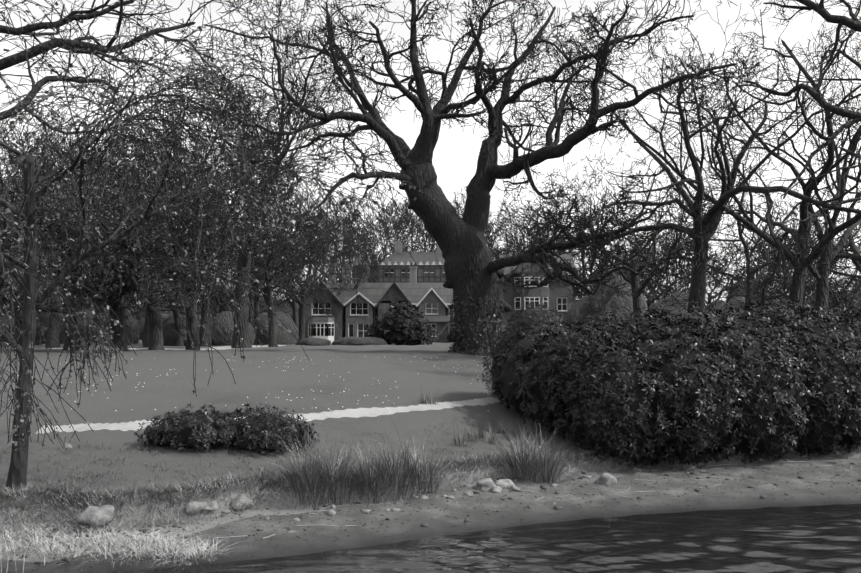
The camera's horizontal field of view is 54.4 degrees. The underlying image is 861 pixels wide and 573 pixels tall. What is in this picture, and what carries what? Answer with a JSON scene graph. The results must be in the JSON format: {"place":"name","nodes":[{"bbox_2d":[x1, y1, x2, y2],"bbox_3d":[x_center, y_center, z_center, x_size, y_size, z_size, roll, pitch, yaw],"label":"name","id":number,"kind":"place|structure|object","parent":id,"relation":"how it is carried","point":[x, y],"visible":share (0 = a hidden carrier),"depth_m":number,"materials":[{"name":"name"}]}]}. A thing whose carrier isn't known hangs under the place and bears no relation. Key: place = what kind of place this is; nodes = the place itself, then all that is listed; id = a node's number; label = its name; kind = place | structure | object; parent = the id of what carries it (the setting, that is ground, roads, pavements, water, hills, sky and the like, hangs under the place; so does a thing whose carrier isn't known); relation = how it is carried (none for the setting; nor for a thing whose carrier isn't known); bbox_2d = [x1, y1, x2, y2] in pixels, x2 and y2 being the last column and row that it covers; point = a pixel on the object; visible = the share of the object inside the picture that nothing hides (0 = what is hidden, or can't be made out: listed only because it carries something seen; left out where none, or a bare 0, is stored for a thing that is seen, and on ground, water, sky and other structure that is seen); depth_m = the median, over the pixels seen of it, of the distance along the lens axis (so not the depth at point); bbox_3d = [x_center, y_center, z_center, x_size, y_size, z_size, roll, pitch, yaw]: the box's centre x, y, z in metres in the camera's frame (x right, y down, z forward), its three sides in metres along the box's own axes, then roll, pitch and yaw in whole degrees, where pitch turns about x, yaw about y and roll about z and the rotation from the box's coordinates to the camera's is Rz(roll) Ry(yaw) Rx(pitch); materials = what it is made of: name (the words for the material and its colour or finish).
{"place":"outdoors","nodes":[
{"label":"outdoors","id":0,"kind":"place"},
{"bbox_2d":[0,0,262,194],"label":"overhang boughs","id":1,"kind":"object","parent":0,"point":[24,55],"visible":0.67,"depth_m":22.29,"materials":[{"name":"black plant"}]},
{"bbox_2d":[35,397,509,433],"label":"gravel path","id":2,"kind":"structure","parent":0,"point":[323,415],"depth_m":20.81,"materials":[{"name":"white gravel"}]},
{"bbox_2d":[0,340,860,572],"bbox_3d":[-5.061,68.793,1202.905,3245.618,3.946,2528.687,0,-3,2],"label":"ground","id":3,"kind":"structure","parent":0,"point":[322,373],"depth_m":17.28,"materials":[{"name":"grey plant"}]},
{"bbox_2d":[0,131,37,183],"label":"tree","id":4,"kind":"object","parent":3,"relation":"on","point":[11,161],"visible":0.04,"depth_m":64.64,"materials":[{"name":"grey plant"}]},
{"bbox_2d":[0,174,91,305],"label":"tree","id":5,"kind":"object","parent":3,"relation":"on","point":[20,298],"visible":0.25,"depth_m":36.51,"materials":[{"name":"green plant"}]},
{"bbox_2d":[0,99,97,347],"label":"tree","id":6,"kind":"object","parent":3,"relation":"on","point":[53,327],"visible":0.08,"depth_m":62.30,"materials":[{"name":"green plant"}]},
{"bbox_2d":[0,104,97,199],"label":"tree buds","id":7,"kind":"object","parent":6,"relation":"attached to","point":[34,147],"visible":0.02,"depth_m":62.34,"materials":[{"name":"grey plant"}]},
{"bbox_2d":[10,195,94,344],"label":"tree","id":8,"kind":"object","parent":3,"relation":"on","point":[38,338],"depth_m":76.83,"materials":[{"name":"grey plant"}]},
{"bbox_2d":[0,178,121,351],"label":"tree","id":9,"kind":"object","parent":3,"relation":"on","point":[59,272],"visible":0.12,"depth_m":38.32,"materials":[{"name":"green plant"}]},
{"bbox_2d":[0,180,117,300],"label":"tree buds","id":10,"kind":"object","parent":9,"relation":"attached to","point":[70,247],"visible":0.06,"depth_m":37.79,"materials":[{"name":"grey plant"}]},
{"bbox_2d":[0,124,130,345],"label":"tree","id":11,"kind":"object","parent":3,"relation":"on","point":[100,308],"visible":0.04,"depth_m":69.61,"materials":[{"name":"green plant"}]},
{"bbox_2d":[0,167,152,350],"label":"tree","id":12,"kind":"object","parent":3,"relation":"on","point":[66,339],"visible":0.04,"depth_m":52.21,"materials":[{"name":"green plant"}]},
{"bbox_2d":[0,184,133,317],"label":"tree buds","id":13,"kind":"object","parent":12,"relation":"attached to","point":[72,287],"visible":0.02,"depth_m":51.96,"materials":[{"name":"grey plant"}]},
{"bbox_2d":[9,134,152,343],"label":"tree","id":14,"kind":"object","parent":3,"relation":"on","point":[83,191],"visible":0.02,"depth_m":69.89,"materials":[{"name":"grey plant"}]},
{"bbox_2d":[55,155,128,321],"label":"tree","id":15,"kind":"object","parent":3,"relation":"on","point":[126,311],"depth_m":84.53,"materials":[{"name":"grey plant"}]},
{"bbox_2d":[0,482,237,568],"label":"grass","id":16,"kind":"structure","parent":3,"relation":"on","point":[165,543],"depth_m":12.40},
{"bbox_2d":[1,136,239,350],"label":"tree","id":17,"kind":"object","parent":3,"relation":"on","point":[120,341],"visible":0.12,"depth_m":43.61,"materials":[{"name":"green plant"}]},
{"bbox_2d":[46,134,237,346],"bbox_3d":[-21.470,-4.561,66.148,13.346,19.193,13.450,0,-3,2],"label":"tree","id":18,"kind":"object","parent":3,"relation":"on","point":[146,335],"visible":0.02,"depth_m":63.99,"materials":[{"name":"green plant"}]},
{"bbox_2d":[86,128,227,190],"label":"tree buds","id":19,"kind":"object","parent":18,"relation":"attached to","point":[156,162],"visible":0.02,"depth_m":63.88,"materials":[{"name":"grey plant"}]},
{"bbox_2d":[35,163,259,349],"bbox_3d":[-13.465,-1.513,40.165,9.417,9.750,10.576,0,-3,2],"label":"tree","id":20,"kind":"object","parent":3,"relation":"on","point":[156,330],"visible":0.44,"depth_m":39.54,"materials":[{"name":"black plant"}]},
{"bbox_2d":[62,107,285,349],"bbox_3d":[-14.530,-2.789,48.207,11.444,13.645,12.758,0,-3,2],"label":"tree","id":21,"kind":"object","parent":3,"relation":"on","point":[192,318],"visible":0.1,"depth_m":48.60,"materials":[{"name":"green plant"}]},
{"bbox_2d":[124,226,235,319],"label":"tree","id":22,"kind":"object","parent":3,"relation":"on","point":[165,308],"depth_m":75.56,"materials":[{"name":"grey plant"}]},
{"bbox_2d":[51,342,331,349],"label":"gravel drive","id":23,"kind":"structure","parent":3,"relation":"on","point":[223,348],"depth_m":58.15,"materials":[{"name":"grey gravel"}]},
{"bbox_2d":[129,242,257,320],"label":"tree","id":24,"kind":"object","parent":3,"relation":"on","point":[139,317],"depth_m":113.38,"materials":[{"name":"grey plant"}]},
{"bbox_2d":[160,295,229,314],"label":"tree","id":25,"kind":"object","parent":3,"relation":"on","point":[197,308],"visible":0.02,"depth_m":123.25,"materials":[{"name":"grey plant"}]},
{"bbox_2d":[124,74,300,345],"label":"tree","id":26,"kind":"object","parent":3,"relation":"on","point":[203,318],"visible":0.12,"depth_m":69.95,"materials":[{"name":"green plant"}]},
{"bbox_2d":[132,153,293,345],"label":"tree","id":27,"kind":"object","parent":3,"relation":"on","point":[178,327],"visible":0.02,"depth_m":72.09,"materials":[{"name":"grey plant"}]},
{"bbox_2d":[0,0,442,490],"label":"sapling","id":28,"kind":"object","parent":3,"relation":"on","point":[17,472],"visible":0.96,"depth_m":13.68,"materials":[{"name":"black plant"}]},
{"bbox_2d":[0,0,437,451],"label":"tree leaves","id":29,"kind":"object","parent":28,"relation":"attached to","point":[14,168],"visible":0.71,"depth_m":12.95,"materials":[{"name":"grey plant"}]},
{"bbox_2d":[134,402,320,453],"bbox_3d":[-4.089,2.846,16.887,3.747,1.024,2.060,0,-3,2],"label":"bush","id":30,"kind":"object","parent":3,"relation":"on","point":[244,441],"depth_m":16.53,"materials":[{"name":"plant"}]},
{"bbox_2d":[197,244,263,311],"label":"tree","id":31,"kind":"object","parent":3,"relation":"on","point":[221,302],"visible":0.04,"depth_m":96.30,"materials":[{"name":"grey plant"}]},
{"bbox_2d":[113,0,355,347],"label":"tree","id":32,"kind":"object","parent":3,"relation":"on","point":[244,261],"visible":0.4,"depth_m":57.59,"materials":[{"name":"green plant"}]},
{"bbox_2d":[159,194,332,310],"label":"tree","id":33,"kind":"object","parent":3,"relation":"on","point":[225,305],"visible":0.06,"depth_m":82.61,"materials":[{"name":"grey plant"}]},
{"bbox_2d":[234,214,269,324],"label":"tree","id":34,"kind":"object","parent":3,"relation":"on","point":[250,322],"depth_m":120.41,"materials":[{"name":"grey plant"}]},
{"bbox_2d":[178,195,353,346],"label":"tree","id":35,"kind":"object","parent":3,"relation":"on","point":[305,262],"visible":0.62,"depth_m":65.06,"materials":[{"name":"grey plant"}]},
{"bbox_2d":[214,141,332,318],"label":"tree","id":36,"kind":"object","parent":3,"relation":"on","point":[256,305],"visible":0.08,"depth_m":89.58,"materials":[{"name":"grey plant"}]},
{"bbox_2d":[61,356,490,412],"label":"lawn daisies","id":37,"kind":"object","parent":3,"relation":"on","point":[247,396],"visible":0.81,"depth_m":23.93,"materials":[{"name":"white plant"}]},
{"bbox_2d":[202,190,372,341],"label":"tree","id":38,"kind":"object","parent":3,"relation":"on","point":[302,326],"visible":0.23,"depth_m":87.69,"materials":[{"name":"grey plant"}]},
{"bbox_2d":[234,194,362,329],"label":"tree","id":39,"kind":"object","parent":3,"relation":"on","point":[295,317],"visible":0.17,"depth_m":97.36,"materials":[{"name":"grey plant"}]},
{"bbox_2d":[0,419,610,511],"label":"bank grass tufts","id":40,"kind":"object","parent":3,"relation":"on","point":[250,468],"visible":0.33,"depth_m":15.72,"materials":[{"name":"grey plant"}]},
{"bbox_2d":[276,201,341,294],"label":"tree","id":41,"kind":"object","parent":3,"relation":"on","point":[315,271],"visible":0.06,"depth_m":147.04,"materials":[{"name":"grey plant"}]},
{"bbox_2d":[278,220,341,284],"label":"tree","id":42,"kind":"object","parent":3,"relation":"on","point":[321,261],"visible":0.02,"depth_m":169.58,"materials":[{"name":"grey plant"}]},
{"bbox_2d":[253,209,375,295],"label":"tree","id":43,"kind":"object","parent":3,"relation":"on","point":[329,253],"visible":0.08,"depth_m":136.90,"materials":[{"name":"grey plant"}]},
{"bbox_2d":[0,447,638,533],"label":"grass","id":44,"kind":"structure","parent":3,"relation":"on","point":[122,490],"depth_m":14.20,"materials":[{"name":"grey plant"}]},
{"bbox_2d":[307,193,382,283],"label":"tree","id":45,"kind":"object","parent":3,"relation":"on","point":[341,214],"visible":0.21,"depth_m":125.23,"materials":[{"name":"grey plant"}]},
{"bbox_2d":[75,473,616,529],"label":"bank rocks","id":46,"kind":"object","parent":3,"relation":"on","point":[104,514],"visible":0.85,"depth_m":14.14,"materials":[{"name":"grey stone"}]},
{"bbox_2d":[7,464,693,542],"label":"pebbles","id":47,"kind":"object","parent":3,"relation":"on","point":[330,512],"visible":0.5,"depth_m":14.69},
{"bbox_2d":[316,207,395,289],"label":"tree","id":48,"kind":"object","parent":3,"relation":"on","point":[363,268],"visible":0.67,"depth_m":108.43,"materials":[{"name":"grey plant"}]},
{"bbox_2d":[342,199,423,282],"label":"tree","id":49,"kind":"object","parent":3,"relation":"on","point":[381,250],"visible":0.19,"depth_m":153.56,"materials":[{"name":"grey plant"}]},
{"bbox_2d":[355,178,436,267],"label":"tree","id":50,"kind":"object","parent":3,"relation":"on","point":[401,222],"visible":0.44,"depth_m":129.23,"materials":[{"name":"grey plant"}]},
{"bbox_2d":[365,301,438,344],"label":"shrub","id":51,"kind":"object","parent":3,"relation":"on","point":[398,336],"depth_m":78.29,"materials":[{"name":"plant"}]},
{"bbox_2d":[369,196,436,263],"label":"tree","id":52,"kind":"object","parent":3,"relation":"on","point":[419,239],"visible":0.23,"depth_m":140.80,"materials":[{"name":"grey plant"}]},
{"bbox_2d":[242,438,599,505],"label":"grass clumps","id":53,"kind":"object","parent":3,"relation":"on","point":[415,482],"visible":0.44,"depth_m":15.64,"materials":[{"name":"grey plant"}]},
{"bbox_2d":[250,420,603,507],"bbox_3d":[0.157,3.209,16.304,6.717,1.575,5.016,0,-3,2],"label":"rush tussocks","id":54,"kind":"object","parent":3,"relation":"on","point":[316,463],"visible":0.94,"depth_m":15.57,"materials":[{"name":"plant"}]},
{"bbox_2d":[0,271,860,345],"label":"distant shrubbery","id":55,"kind":"object","parent":3,"relation":"on","point":[221,328],"visible":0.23,"depth_m":75.76,"materials":[{"name":"grey plant"}]},
{"bbox_2d":[1,455,860,571],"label":"beach pebbles","id":56,"kind":"object","parent":3,"relation":"on","point":[66,559],"visible":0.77,"depth_m":14.90,"materials":[{"name":"grey"}]},
{"bbox_2d":[297,241,575,342],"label":"house","id":57,"kind":"structure","parent":3,"relation":"on","point":[421,288],"depth_m":104.11,"materials":[{"name":"brick"}]},
{"bbox_2d":[23,453,851,556],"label":"twigs","id":58,"kind":"object","parent":3,"relation":"on","point":[437,495],"visible":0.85,"depth_m":14.28,"materials":[{"name":"grey"}]},
{"bbox_2d":[407,186,507,250],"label":"tree","id":59,"kind":"object","parent":3,"relation":"on","point":[457,207],"visible":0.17,"depth_m":152.34,"materials":[{"name":"grey plant"}]},
{"bbox_2d":[170,0,760,355],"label":"oak","id":60,"kind":"object","parent":3,"relation":"on","point":[472,267],"visible":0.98,"depth_m":38.96,"materials":[{"name":"black plant"}]},
{"bbox_2d":[417,386,530,446],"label":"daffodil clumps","id":61,"kind":"object","parent":3,"relation":"on","point":[480,435],"visible":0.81,"depth_m":19.30,"materials":[{"name":"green plant"}]},
{"bbox_2d":[448,296,508,354],"bbox_3d":[2.429,2.009,39.865,3.701,3.176,3.725,0,-3,2],"label":"ivy","id":62,"kind":"object","parent":3,"relation":"on","point":[462,334],"visible":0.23,"depth_m":38.81,"materials":[{"name":"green plant"}]},
{"bbox_2d":[453,194,516,258],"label":"tree","id":63,"kind":"object","parent":3,"relation":"on","point":[485,232],"visible":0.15,"depth_m":130.83,"materials":[{"name":"grey plant"}]},
{"bbox_2d":[488,231,522,253],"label":"tree","id":64,"kind":"object","parent":3,"relation":"on","point":[503,244],"visible":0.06,"depth_m":151.95,"materials":[{"name":"grey plant"}]},
{"bbox_2d":[488,206,537,258],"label":"tree","id":65,"kind":"object","parent":3,"relation":"on","point":[496,235],"visible":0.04,"depth_m":146.36,"materials":[{"name":"grey plant"}]},
{"bbox_2d":[477,297,566,401],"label":"thicket leaves","id":66,"kind":"object","parent":3,"relation":"on","point":[505,331],"visible":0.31,"depth_m":23.46,"materials":[{"name":"grey plant"}]},
{"bbox_2d":[486,197,559,253],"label":"tree","id":67,"kind":"object","parent":3,"relation":"on","point":[524,225],"visible":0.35,"depth_m":127.01,"materials":[{"name":"grey plant"}]},
{"bbox_2d":[493,232,582,290],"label":"tree","id":68,"kind":"object","parent":3,"relation":"on","point":[547,241],"visible":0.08,"depth_m":139.05,"materials":[{"name":"grey plant"}]},
{"bbox_2d":[508,226,570,253],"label":"tree","id":69,"kind":"object","parent":3,"relation":"on","point":[538,243],"visible":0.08,"depth_m":139.81,"materials":[{"name":"grey plant"}]},
{"bbox_2d":[517,193,603,252],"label":"tree","id":70,"kind":"object","parent":3,"relation":"on","point":[542,221],"visible":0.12,"depth_m":147.53,"materials":[{"name":"grey plant"}]},
{"bbox_2d":[488,307,667,416],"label":"thicket leaves","id":71,"kind":"object","parent":3,"relation":"on","point":[503,399],"visible":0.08,"depth_m":22.24,"materials":[{"name":"grey plant"}]},
{"bbox_2d":[538,196,629,298],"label":"tree","id":72,"kind":"object","parent":3,"relation":"on","point":[581,256],"visible":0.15,"depth_m":137.14,"materials":[{"name":"grey plant"}]},
{"bbox_2d":[573,248,621,302],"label":"tree","id":73,"kind":"object","parent":3,"relation":"on","point":[578,298],"visible":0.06,"depth_m":140.32,"materials":[{"name":"grey plant"}]},
{"bbox_2d":[569,231,684,303],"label":"tree","id":74,"kind":"object","parent":3,"relation":"on","point":[671,278],"visible":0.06,"depth_m":98.68,"materials":[{"name":"grey plant"}]},
{"bbox_2d":[489,156,775,319],"bbox_3d":[11.283,-2.391,53.798,17.834,13.669,21.290,-1,-3,12],"label":"tree","id":75,"kind":"object","parent":3,"relation":"on","point":[637,299],"visible":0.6,"depth_m":54.95,"materials":[{"name":"grey plant"}]},
{"bbox_2d":[583,198,716,298],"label":"tree","id":76,"kind":"object","parent":3,"relation":"on","point":[660,256],"visible":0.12,"depth_m":128.83,"materials":[{"name":"grey plant"}]},
{"bbox_2d":[620,257,709,301],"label":"tree","id":77,"kind":"object","parent":3,"relation":"on","point":[660,297],"visible":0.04,"depth_m":127.88,"materials":[{"name":"grey plant"}]},
{"bbox_2d":[633,218,717,291],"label":"tree","id":78,"kind":"object","parent":3,"relation":"on","point":[668,236],"visible":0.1,"depth_m":160.22,"materials":[{"name":"grey plant"}]},
{"bbox_2d":[492,299,860,468],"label":"thicket","id":79,"kind":"object","parent":3,"relation":"on","point":[706,333],"depth_m":19.08,"materials":[{"name":"plant"}]},
{"bbox_2d":[593,207,761,307],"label":"tree","id":80,"kind":"object","parent":3,"relation":"on","point":[650,300],"visible":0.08,"depth_m":73.71,"materials":[{"name":"grey plant"}]},
{"bbox_2d":[497,0,860,314],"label":"tree","id":81,"kind":"object","parent":3,"relation":"on","point":[697,292],"visible":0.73,"depth_m":40.88,"materials":[{"name":"black plant"}]},
{"bbox_2d":[559,0,860,310],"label":"tree","id":82,"kind":"object","parent":3,"relation":"on","point":[796,292],"visible":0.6,"depth_m":41.64,"materials":[{"name":"black plant"}]},
{"bbox_2d":[656,224,781,304],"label":"tree","id":83,"kind":"object","parent":3,"relation":"on","point":[708,269],"visible":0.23,"depth_m":136.37,"materials":[{"name":"grey plant"}]},
{"bbox_2d":[643,98,844,319],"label":"tree","id":84,"kind":"object","parent":3,"relation":"on","point":[747,273],"visible":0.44,"depth_m":68.52,"materials":[{"name":"grey plant"}]},
{"bbox_2d":[706,263,785,295],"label":"tree","id":85,"kind":"object","parent":3,"relation":"on","point":[733,282],"visible":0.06,"depth_m":160.73,"materials":[{"name":"grey plant"}]},
{"bbox_2d":[649,26,860,318],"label":"tree","id":86,"kind":"object","parent":3,"relation":"on","point":[822,292],"visible":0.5,"depth_m":42.65,"materials":[{"name":"grey plant"}]},
{"bbox_2d":[706,233,845,309],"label":"tree","id":87,"kind":"object","parent":3,"relation":"on","point":[808,293],"visible":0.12,"depth_m":118.55,"materials":[{"name":"grey plant"}]},
{"bbox_2d":[709,218,860,305],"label":"tree","id":88,"kind":"object","parent":3,"relation":"on","point":[773,292],"visible":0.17,"depth_m":97.95,"materials":[{"name":"grey plant"}]},
{"bbox_2d":[711,194,860,312],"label":"tree","id":89,"kind":"object","parent":3,"relation":"on","point":[763,293],"visible":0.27,"depth_m":81.93,"materials":[{"name":"grey plant"}]},
{"bbox_2d":[747,4,860,301],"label":"tree","id":90,"kind":"object","parent":3,"relation":"on","point":[852,60],"visible":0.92,"depth_m":33.43,"materials":[{"name":"grey plant"}]},
{"bbox_2d":[756,121,860,313],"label":"tree","id":91,"kind":"object","parent":3,"relation":"on","point":[851,244],"visible":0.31,"depth_m":63.30,"materials":[{"name":"grey plant"}]},
{"bbox_2d":[762,232,860,311],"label":"tree","id":92,"kind":"object","parent":3,"relation":"on","point":[836,302],"visible":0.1,"depth_m":109.54,"materials":[{"name":"grey plant"}]},
{"bbox_2d":[763,230,860,312],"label":"tree","id":93,"kind":"object","parent":3,"relation":"on","point":[847,277],"visible":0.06,"depth_m":119.70,"materials":[{"name":"grey plant"}]},
{"bbox_2d":[810,261,855,295],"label":"tree","id":94,"kind":"object","parent":3,"relation":"on","point":[841,278],"visible":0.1,"depth_m":159.97,"materials":[{"name":"grey plant"}]},
{"bbox_2d":[835,237,860,305],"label":"tree","id":95,"kind":"object","parent":3,"relation":"on","point":[852,282],"visible":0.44,"depth_m":78.11,"materials":[{"name":"grey plant"}]},
{"bbox_2d":[0,0,860,304],"label":"sky","id":96,"kind":"structure","parent":0,"point":[456,151],"materials":[{"name":"white"}]},
{"bbox_2d":[97,504,860,572],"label":"pond water","id":97,"kind":"structure","parent":0,"point":[815,539],"depth_m":12.63,"materials":[{"name":"black liquid"}]},
{"bbox_2d":[0,509,155,572],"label":"reed stalks","id":98,"kind":"object","parent":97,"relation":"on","point":[67,550],"visible":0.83,"depth_m":11.66,"materials":[{"name":"plant"}]},
{"bbox_2d":[703,0,860,217],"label":"overhang boughs","id":99,"kind":"object","parent":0,"point":[854,23],"visible":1,"depth_m":26.76,"materials":[{"name":"black plant"}]}
]}

